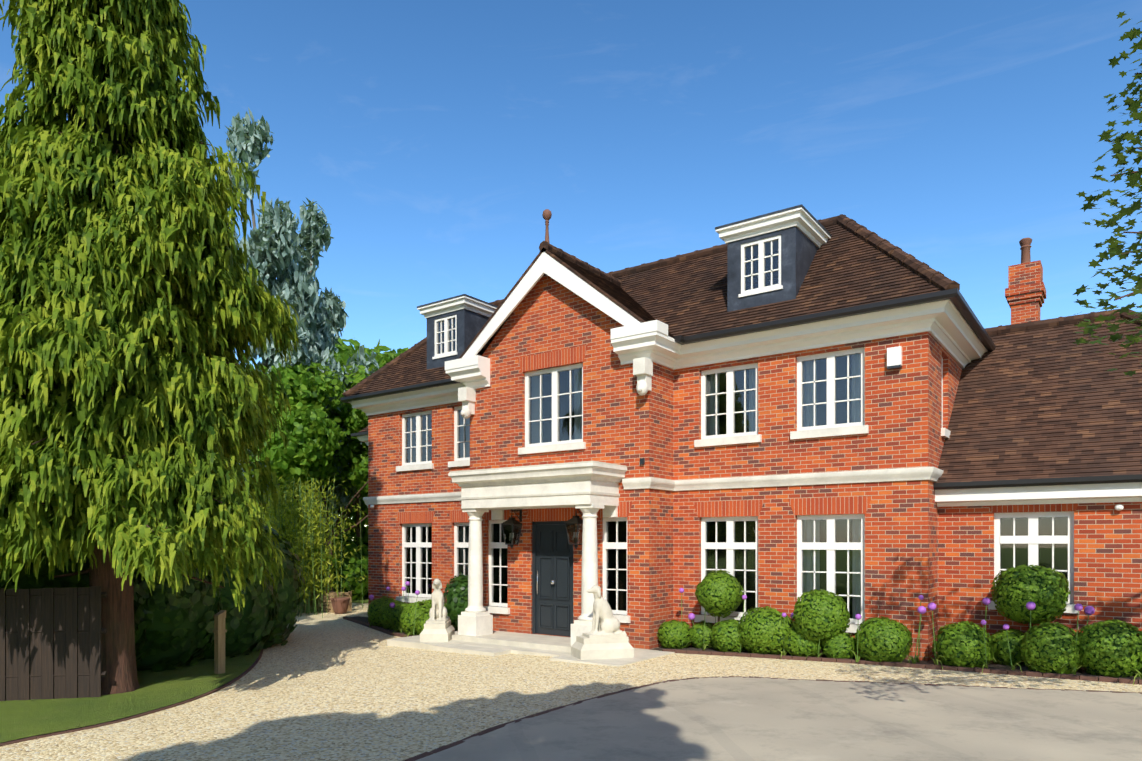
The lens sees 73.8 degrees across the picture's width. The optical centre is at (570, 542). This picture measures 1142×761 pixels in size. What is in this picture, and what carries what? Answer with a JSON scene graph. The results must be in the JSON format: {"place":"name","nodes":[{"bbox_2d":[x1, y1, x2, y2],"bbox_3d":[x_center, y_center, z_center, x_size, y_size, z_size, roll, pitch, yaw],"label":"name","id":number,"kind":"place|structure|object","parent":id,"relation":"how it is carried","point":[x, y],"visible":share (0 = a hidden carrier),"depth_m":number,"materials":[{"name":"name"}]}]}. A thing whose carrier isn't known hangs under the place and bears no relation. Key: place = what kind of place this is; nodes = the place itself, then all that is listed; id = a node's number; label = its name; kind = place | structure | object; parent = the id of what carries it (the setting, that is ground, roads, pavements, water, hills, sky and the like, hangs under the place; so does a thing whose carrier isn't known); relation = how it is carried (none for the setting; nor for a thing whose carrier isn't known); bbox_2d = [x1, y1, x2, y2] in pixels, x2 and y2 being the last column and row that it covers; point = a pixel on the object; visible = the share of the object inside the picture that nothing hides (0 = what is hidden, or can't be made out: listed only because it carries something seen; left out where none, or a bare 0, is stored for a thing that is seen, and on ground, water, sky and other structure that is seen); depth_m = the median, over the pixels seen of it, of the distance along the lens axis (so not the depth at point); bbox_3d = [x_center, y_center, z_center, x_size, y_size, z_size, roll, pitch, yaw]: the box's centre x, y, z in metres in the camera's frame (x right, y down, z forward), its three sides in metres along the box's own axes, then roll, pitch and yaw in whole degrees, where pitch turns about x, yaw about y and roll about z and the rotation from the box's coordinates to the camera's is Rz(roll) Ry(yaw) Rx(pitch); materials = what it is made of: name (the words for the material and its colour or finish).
{"place":"outdoors","nodes":[
{"label":"outdoors","id":0,"kind":"place"},
{"bbox_2d":[0,649,260,742],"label":"lawn","id":1,"kind":"structure","parent":0,"point":[19,719],"depth_m":10.11,"materials":[{"name":"green plant"}]},
{"bbox_2d":[0,0,28,575],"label":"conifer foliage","id":2,"kind":"object","parent":1,"relation":"on","point":[1,8],"depth_m":11.82,"materials":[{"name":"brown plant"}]},
{"bbox_2d":[0,586,106,700],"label":"fence panel","id":3,"kind":"object","parent":1,"relation":"on","point":[50,643],"visible":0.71,"depth_m":10.39,"materials":[{"name":"brown wood"}]},
{"bbox_2d":[0,547,150,660],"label":"shrub border","id":4,"kind":"object","parent":1,"relation":"on","point":[30,581],"visible":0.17,"depth_m":11.35,"materials":[{"name":"green plant"}]},
{"bbox_2d":[0,0,298,694],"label":"conifer tree","id":5,"kind":"object","parent":1,"relation":"on","point":[139,305],"visible":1,"depth_m":9.87,"materials":[{"name":"green plant"}]},
{"bbox_2d":[133,564,222,672],"bbox_3d":[-7.420,1.101,13.306,2.414,2.827,2.434,0,0,36],"label":"shrub border","id":6,"kind":"object","parent":1,"relation":"on","point":[180,625],"visible":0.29,"depth_m":12.73,"materials":[{"name":"green plant"}]},
{"bbox_2d":[213,610,226,673],"bbox_3d":[-5.749,1.692,12.460,0.150,1.160,0.150,0,0,36],"label":"wooden post","id":7,"kind":"object","parent":1,"relation":"on","point":[219,630],"visible":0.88,"depth_m":12.42,"materials":[{"name":"brown wood"}]},
{"bbox_2d":[193,559,279,659],"bbox_3d":[-6.929,1.228,14.833,2.212,2.603,2.418,0,0,36],"label":"shrub border","id":8,"kind":"object","parent":1,"relation":"on","point":[245,627],"visible":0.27,"depth_m":14.35,"materials":[{"name":"green plant"}]},
{"bbox_2d":[250,524,304,648],"bbox_3d":[-6.952,1.030,16.327,2.594,3.034,2.258,0,0,36],"label":"shrub border","id":9,"kind":"object","parent":1,"relation":"on","point":[288,595],"visible":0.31,"depth_m":15.98,"materials":[{"name":"green plant"}]},
{"bbox_2d":[352,597,367,602],"bbox_3d":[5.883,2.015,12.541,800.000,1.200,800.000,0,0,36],"label":"terrain","id":10,"kind":"structure","parent":0,"point":[360,601],"depth_m":32.59,"materials":[{"name":"green plant"}]},
{"bbox_2d":[236,355,254,373],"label":"tree trunk","id":11,"kind":"object","parent":10,"relation":"on","point":[250,364],"depth_m":41.78,"materials":[{"name":"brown plant"}]},
{"bbox_2d":[225,108,347,523],"bbox_3d":[-11.650,-7.072,29.790,4.286,19.343,6.265,0,0,36],"label":"eucalyptus tree","id":12,"kind":"object","parent":10,"relation":"on","point":[272,245],"visible":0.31,"depth_m":29.24,"materials":[{"name":"plant"}]},
{"bbox_2d":[267,455,339,512],"bbox_3d":[-13.677,-2.011,31.843,7.657,9.302,8.003,0,0,36],"label":"tree","id":13,"kind":"object","parent":10,"relation":"on","point":[318,489],"visible":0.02,"depth_m":31.94,"materials":[{"name":"green plant"}]},
{"bbox_2d":[247,360,367,590],"bbox_3d":[-9.684,-2.284,30.617,8.517,9.694,8.733,0,0,36],"label":"tree","id":14,"kind":"object","parent":10,"relation":"on","point":[309,450],"visible":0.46,"depth_m":28.24,"materials":[{"name":"green plant"}]},
{"bbox_2d":[256,472,367,617],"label":"bamboo culms","id":15,"kind":"object","parent":10,"relation":"on","point":[301,538],"visible":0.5,"depth_m":25.33,"materials":[{"name":"green plant"}]},
{"bbox_2d":[272,495,367,541],"bbox_3d":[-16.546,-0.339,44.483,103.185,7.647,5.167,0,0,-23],"label":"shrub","id":16,"kind":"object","parent":10,"relation":"on","point":[364,507],"depth_m":44.76,"materials":[{"name":"green plant"}]},
{"bbox_2d":[299,535,340,603],"bbox_3d":[-10.808,1.176,30.921,2.580,3.202,2.828,0,0,36],"label":"hedge","id":17,"kind":"object","parent":10,"relation":"on","point":[335,560],"visible":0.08,"depth_m":30.63,"materials":[{"name":"green plant"}]},
{"bbox_2d":[269,198,378,532],"bbox_3d":[-11.193,-5.888,32.778,5.803,16.996,4.272,0,0,-34],"label":"eucalyptus tree","id":18,"kind":"object","parent":10,"relation":"on","point":[315,237],"visible":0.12,"depth_m":32.31,"materials":[{"name":"plant"}]},
{"bbox_2d":[322,494,362,544],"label":"tree trunk","id":19,"kind":"object","parent":10,"relation":"on","point":[349,513],"depth_m":41.99,"materials":[{"name":"brown plant"}]},
{"bbox_2d":[323,532,367,599],"bbox_3d":[-9.888,1.167,32.830,2.602,3.264,2.835,0,0,36],"label":"hedge","id":20,"kind":"object","parent":10,"relation":"on","point":[353,562],"visible":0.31,"depth_m":32.12,"materials":[{"name":"green plant"}]},
{"bbox_2d":[355,534,367,598],"bbox_3d":[-8.978,1.190,34.758,2.631,3.224,2.840,0,0,36],"label":"hedge","id":21,"kind":"object","parent":10,"relation":"on","point":[365,540],"visible":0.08,"depth_m":34.06,"materials":[{"name":"green plant"}]},
{"bbox_2d":[325,349,401,515],"bbox_3d":[-8.986,-3.176,35.724,9.119,11.591,9.386,0,0,36],"label":"tree","id":22,"kind":"object","parent":10,"relation":"on","point":[355,379],"visible":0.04,"depth_m":32.28,"materials":[{"name":"green plant"}]},
{"bbox_2d":[319,337,408,541],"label":"tree","id":23,"kind":"object","parent":10,"relation":"on","point":[343,354],"visible":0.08,"depth_m":42.93,"materials":[{"name":"green plant"}]},
{"bbox_2d":[368,260,1141,660],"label":"brick walls","id":24,"kind":"structure","parent":10,"relation":"on","point":[918,542],"depth_m":14.61,"materials":[{"name":"brick"}]},
{"bbox_2d":[501,509,521,548],"bbox_3d":[-1.221,-0.312,16.241,0.350,0.885,0.475,0,0,36],"label":"lantern","id":25,"kind":"object","parent":24,"relation":"attached to","point":[511,527],"visible":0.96,"depth_m":16.20,"materials":[{"name":"black metal"}]},
{"bbox_2d":[565,508,582,548],"bbox_3d":[0.136,-0.312,15.251,0.350,0.885,0.475,0,0,36],"label":"lantern","id":26,"kind":"object","parent":24,"relation":"attached to","point":[570,525],"visible":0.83,"depth_m":15.17,"materials":[{"name":"black metal"}]},
{"bbox_2d":[408,354,860,618],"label":"house curtains","id":27,"kind":"object","parent":24,"relation":"attached to","point":[856,586],"depth_m":14.07,"materials":[{"name":"white fabric"}]},
{"bbox_2d":[351,223,941,432],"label":"house roof tiles","id":28,"kind":"object","parent":24,"relation":"on","point":[847,268],"visible":0.33,"depth_m":14.97,"materials":[{"name":"brown tile"}]},
{"bbox_2d":[417,204,831,369],"bbox_3d":[0.603,-5.120,17.317,10.040,1.890,1.754,0,0,36],"label":"dormer lead","id":29,"kind":"object","parent":28,"relation":"on","point":[799,248],"visible":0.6,"depth_m":14.53,"materials":[{"name":"grey metal"}]},
{"bbox_2d":[342,214,1141,396],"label":"roof ridge tiles","id":30,"kind":"object","parent":28,"relation":"on","point":[938,279],"visible":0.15,"depth_m":15.22,"materials":[{"name":"brown tile"}]},
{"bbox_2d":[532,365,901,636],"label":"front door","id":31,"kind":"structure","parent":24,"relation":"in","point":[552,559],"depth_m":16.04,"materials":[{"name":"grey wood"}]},
{"bbox_2d":[536,571,554,593],"bbox_3d":[-0.541,0.855,16.091,0.515,0.500,0.115,0,0,36],"label":"door hardware","id":32,"kind":"object","parent":31,"relation":"attached to","point":[552,582],"visible":1,"depth_m":16.25,"materials":[{"name":"silver metal"}]},
{"bbox_2d":[363,357,1077,645],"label":"house stone dressings","id":33,"kind":"structure","parent":24,"relation":"attached to","point":[589,490],"depth_m":14.73,"materials":[{"name":"beige stone"}]},
{"bbox_2d":[396,345,1078,523],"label":"brick lintels","id":34,"kind":"structure","parent":24,"relation":"in","point":[832,505],"depth_m":14.83,"materials":[{"name":"brick"}]},
{"bbox_2d":[341,288,1141,489],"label":"house gutters","id":35,"kind":"object","parent":24,"relation":"attached to","point":[957,299],"visible":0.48,"depth_m":12.80,"materials":[{"name":"black metal"}]},
{"bbox_2d":[348,207,1141,623],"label":"white exterior trim","id":36,"kind":"structure","parent":24,"relation":"attached to","point":[946,327],"depth_m":14.38,"materials":[{"name":"white paint"}]},
{"bbox_2d":[406,240,1067,617],"bbox_3d":[2.821,-2.139,15.325,17.485,7.052,2.540,0,0,36],"label":"window glass","id":37,"kind":"object","parent":36,"relation":"in","point":[712,434],"depth_m":14.66,"materials":[{"name":"clear glass"}]},
{"bbox_2d":[403,676,1141,760],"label":"concrete edging","id":38,"kind":"object","parent":10,"relation":"on","point":[425,754],"visible":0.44,"depth_m":9.74,"materials":[{"name":"concrete"}]},
{"bbox_2d":[663,649,1141,684],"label":"bed edging","id":39,"kind":"object","parent":10,"relation":"on","point":[1003,671],"visible":0.58,"depth_m":11.97,"materials":[{"name":"brick"}]},
{"bbox_2d":[1073,11,1141,379],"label":"maple tree branches","id":40,"kind":"object","parent":10,"relation":"on","point":[1133,177],"visible":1,"depth_m":5.92,"materials":[{"name":"green plant"}]},
{"bbox_2d":[349,616,416,635],"bbox_3d":[-4.706,2.210,20.194,1.953,0.141,7.432,0,0,-39],"label":"ground bed","id":41,"kind":"object","parent":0,"point":[363,619],"visible":0.11,"depth_m":22.27,"materials":[{"name":"soil"}]},
{"bbox_2d":[367,596,392,626],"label":"box ball","id":42,"kind":"object","parent":41,"relation":"on","point":[376,606],"visible":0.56,"depth_m":19.94,"materials":[{"name":"green plant"}]},
{"bbox_2d":[379,600,406,628],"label":"box ball","id":43,"kind":"object","parent":41,"relation":"on","point":[384,614],"visible":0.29,"depth_m":19.17,"materials":[{"name":"green plant"}]},
{"bbox_2d":[389,604,411,631],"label":"box ball","id":44,"kind":"object","parent":41,"relation":"on","point":[395,615],"visible":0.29,"depth_m":18.49,"materials":[{"name":"green plant"}]},
{"bbox_2d":[400,602,431,634],"bbox_3d":[-3.610,1.839,18.104,0.860,0.865,0.964,0,0,36],"label":"box ball","id":45,"kind":"object","parent":41,"relation":"on","point":[408,618],"visible":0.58,"depth_m":17.78,"materials":[{"name":"green plant"}]},
{"bbox_2d":[415,610,429,634],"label":"box ball","id":46,"kind":"object","parent":41,"relation":"on","point":[424,617],"visible":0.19,"depth_m":17.19,"materials":[{"name":"green plant"}]},
{"bbox_2d":[420,599,444,605],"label":"box ball","id":47,"kind":"object","parent":41,"relation":"on","point":[428,601],"visible":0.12,"depth_m":18.70,"materials":[{"name":"green plant"}]},
{"bbox_2d":[444,573,467,629],"bbox_3d":[-2.561,1.433,18.016,0.986,1.444,0.918,0,0,36],"label":"dark shrub","id":48,"kind":"object","parent":41,"relation":"on","point":[456,597],"visible":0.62,"depth_m":17.70,"materials":[{"name":"green plant"}]},
{"bbox_2d":[0,603,1141,760],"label":"gravel drive","id":49,"kind":"structure","parent":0,"point":[329,686],"depth_m":10.38,"materials":[{"name":"beige gravel"}]},
{"bbox_2d":[0,649,262,746],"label":"lawn edging","id":50,"kind":"object","parent":49,"relation":"on","point":[251,667],"depth_m":9.22,"materials":[{"name":"brick"}]},
{"bbox_2d":[307,590,351,612],"bbox_3d":[-8.361,2.027,26.273,1.480,0.700,0.780,0,0,36],"label":"timber planter","id":51,"kind":"object","parent":49,"relation":"on","point":[323,604],"visible":0.62,"depth_m":25.95,"materials":[{"name":"brown wood"}]},
{"bbox_2d":[330,597,349,613],"bbox_3d":[-7.605,2.091,25.103,0.640,0.520,0.624,0,0,36],"label":"terracotta pot","id":52,"kind":"object","parent":49,"relation":"on","point":[340,605],"visible":0.98,"depth_m":24.91,"materials":[{"name":"brown ceramic"}]},
{"bbox_2d":[343,617,412,636],"bbox_3d":[-5.171,2.243,19.962,0.302,0.236,7.066,0,0,-30],"label":"bed edging","id":53,"kind":"object","parent":49,"relation":"on","point":[380,629],"visible":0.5,"depth_m":19.43,"materials":[{"name":"brick"}]},
{"bbox_2d":[387,461,674,666],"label":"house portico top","id":54,"kind":"structure","parent":49,"relation":"on","point":[555,648],"depth_m":14.87,"materials":[{"name":"beige stone"}]},
{"bbox_2d":[420,618,454,641],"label":"dog statue plinth","id":55,"kind":"structure","parent":54,"relation":"on","point":[438,631],"depth_m":15.74,"materials":[{"name":"beige stone"}]},
{"bbox_2d":[428,579,448,620],"bbox_3d":[-2.831,1.235,16.223,0.397,0.934,0.702,0,0,-1],"label":"dog statue","id":56,"kind":"object","parent":55,"relation":"on","point":[438,611],"visible":0.79,"depth_m":16.03,"materials":[{"name":"stone"}]},
{"bbox_2d":[0,0,1141,537],"label":"sky","id":57,"kind":"structure","parent":0,"point":[433,139],"materials":[{"name":"blue"}]},
{"bbox_2d":[571,633,633,659],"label":"dog statue plinth","id":58,"kind":"structure","parent":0,"point":[585,646],"depth_m":13.47,"materials":[{"name":"white stone"}]},
{"bbox_2d":[587,585,625,634],"bbox_3d":[0.610,1.235,13.713,0.702,0.934,0.397,0,0,-17],"label":"dog statue","id":59,"kind":"object","parent":58,"relation":"on","point":[608,623],"visible":0.98,"depth_m":13.59,"materials":[{"name":"stone"}]},
{"bbox_2d":[407,250,1067,617],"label":"house interiors","id":60,"kind":"object","parent":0,"point":[752,532],"depth_m":15.54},
{"bbox_2d":[415,677,1141,760],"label":"paved driveway","id":61,"kind":"structure","parent":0,"point":[733,719],"depth_m":8.17,"materials":[{"name":"grey concrete"}]},
{"bbox_2d":[542,209,1031,263],"bbox_3d":[5.629,-6.960,17.691,7.880,1.670,10.463,0,0,36],"label":"house finial and pot","id":62,"kind":"object","parent":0,"point":[1025,243],"visible":0.92,"depth_m":19.46,"materials":[{"name":"brown ceramic"}]},
{"bbox_2d":[652,645,1140,680],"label":"ground bed","id":63,"kind":"object","parent":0,"point":[992,665],"visible":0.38,"depth_m":12.09,"materials":[{"name":"soil"}]},
{"bbox_2d":[657,620,692,648],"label":"box ball","id":64,"kind":"object","parent":63,"relation":"on","point":[671,634],"visible":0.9,"depth_m":14.51,"materials":[{"name":"green plant"}]},
{"bbox_2d":[690,620,714,647],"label":"box ball","id":65,"kind":"object","parent":63,"relation":"on","point":[699,636],"visible":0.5,"depth_m":14.52,"materials":[{"name":"green plant"}]},
{"bbox_2d":[695,570,743,648],"bbox_3d":[2.781,1.283,14.303,0.919,1.546,0.940,0,0,36],"label":"topiary standard","id":66,"kind":"object","parent":63,"relation":"on","point":[719,593],"depth_m":14.04,"materials":[{"name":"green plant"}]},
{"bbox_2d":[710,619,745,651],"bbox_3d":[2.966,1.762,14.145,0.778,0.672,0.762,0,0,36],"label":"box ball","id":67,"kind":"object","parent":63,"relation":"on","point":[724,635],"visible":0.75,"depth_m":13.89,"materials":[{"name":"green plant"}]},
{"bbox_2d":[369,581,1141,684],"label":"allium stems","id":68,"kind":"object","parent":63,"relation":"in","point":[1078,607],"visible":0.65,"depth_m":12.10,"materials":[{"name":"green plant"}]},
{"bbox_2d":[737,606,793,654],"bbox_3d":[3.588,1.621,13.834,1.132,0.937,1.072,0,0,36],"label":"box ball","id":69,"kind":"object","parent":63,"relation":"on","point":[765,629],"visible":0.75,"depth_m":13.49,"materials":[{"name":"green plant"}]},
{"bbox_2d":[784,625,823,656],"bbox_3d":[4.083,1.738,13.329,0.735,0.649,0.751,0,0,36],"label":"box ball","id":70,"kind":"object","parent":63,"relation":"on","point":[795,644],"visible":0.56,"depth_m":13.08,"materials":[{"name":"green plant"}]},
{"bbox_2d":[792,589,849,656],"bbox_3d":[4.328,1.412,13.157,0.941,1.211,1.012,0,0,36],"label":"topiary standard","id":71,"kind":"object","parent":63,"relation":"on","point":[822,615],"depth_m":12.83,"materials":[{"name":"green plant"}]},
{"bbox_2d":[821,632,856,658],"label":"box ball","id":72,"kind":"object","parent":63,"relation":"on","point":[843,645],"visible":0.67,"depth_m":12.78,"materials":[{"name":"green plant"}]},
{"bbox_2d":[855,616,912,662],"bbox_3d":[5.182,1.643,12.632,0.877,0.813,0.891,0,0,36],"label":"box ball","id":73,"kind":"object","parent":63,"relation":"on","point":[882,638],"visible":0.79,"depth_m":12.35,"materials":[{"name":"green plant"}]},
{"bbox_2d":[932,621,994,667],"bbox_3d":[6.180,1.636,12.006,0.819,0.805,0.826,0,0,-2],"label":"box ball","id":74,"kind":"object","parent":63,"relation":"on","point":[957,644],"visible":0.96,"depth_m":11.76,"materials":[{"name":"green plant"}]},
{"bbox_2d":[990,628,1024,665],"bbox_3d":[6.980,1.690,12.087,0.684,0.641,0.694,0,0,36],"label":"box ball","id":75,"kind":"object","parent":63,"relation":"on","point":[1000,642],"visible":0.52,"depth_m":11.88,"materials":[{"name":"green plant"}]},
{"bbox_2d":[991,564,1070,631],"bbox_3d":[7.192,1.148,11.928,1.077,1.617,1.024,0,0,36],"label":"topiary standard","id":76,"kind":"object","parent":63,"relation":"on","point":[1017,589],"depth_m":11.61,"materials":[{"name":"green plant"}]},
{"bbox_2d":[1020,622,1082,673],"bbox_3d":[7.173,1.598,11.335,0.827,0.827,0.904,0,0,36],"label":"box ball","id":77,"kind":"object","parent":63,"relation":"on","point":[1048,647],"visible":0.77,"depth_m":11.06,"materials":[{"name":"green plant"}]},
{"bbox_2d":[1074,619,1141,677],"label":"box ball","id":78,"kind":"object","parent":63,"relation":"on","point":[1111,648],"visible":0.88,"depth_m":10.71,"materials":[{"name":"green plant"}]},
{"bbox_2d":[934,317,1141,482],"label":"house wing roof tiles","id":79,"kind":"object","parent":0,"point":[1054,402],"visible":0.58,"depth_m":13.25,"materials":[{"name":"brown tile"}]}
]}

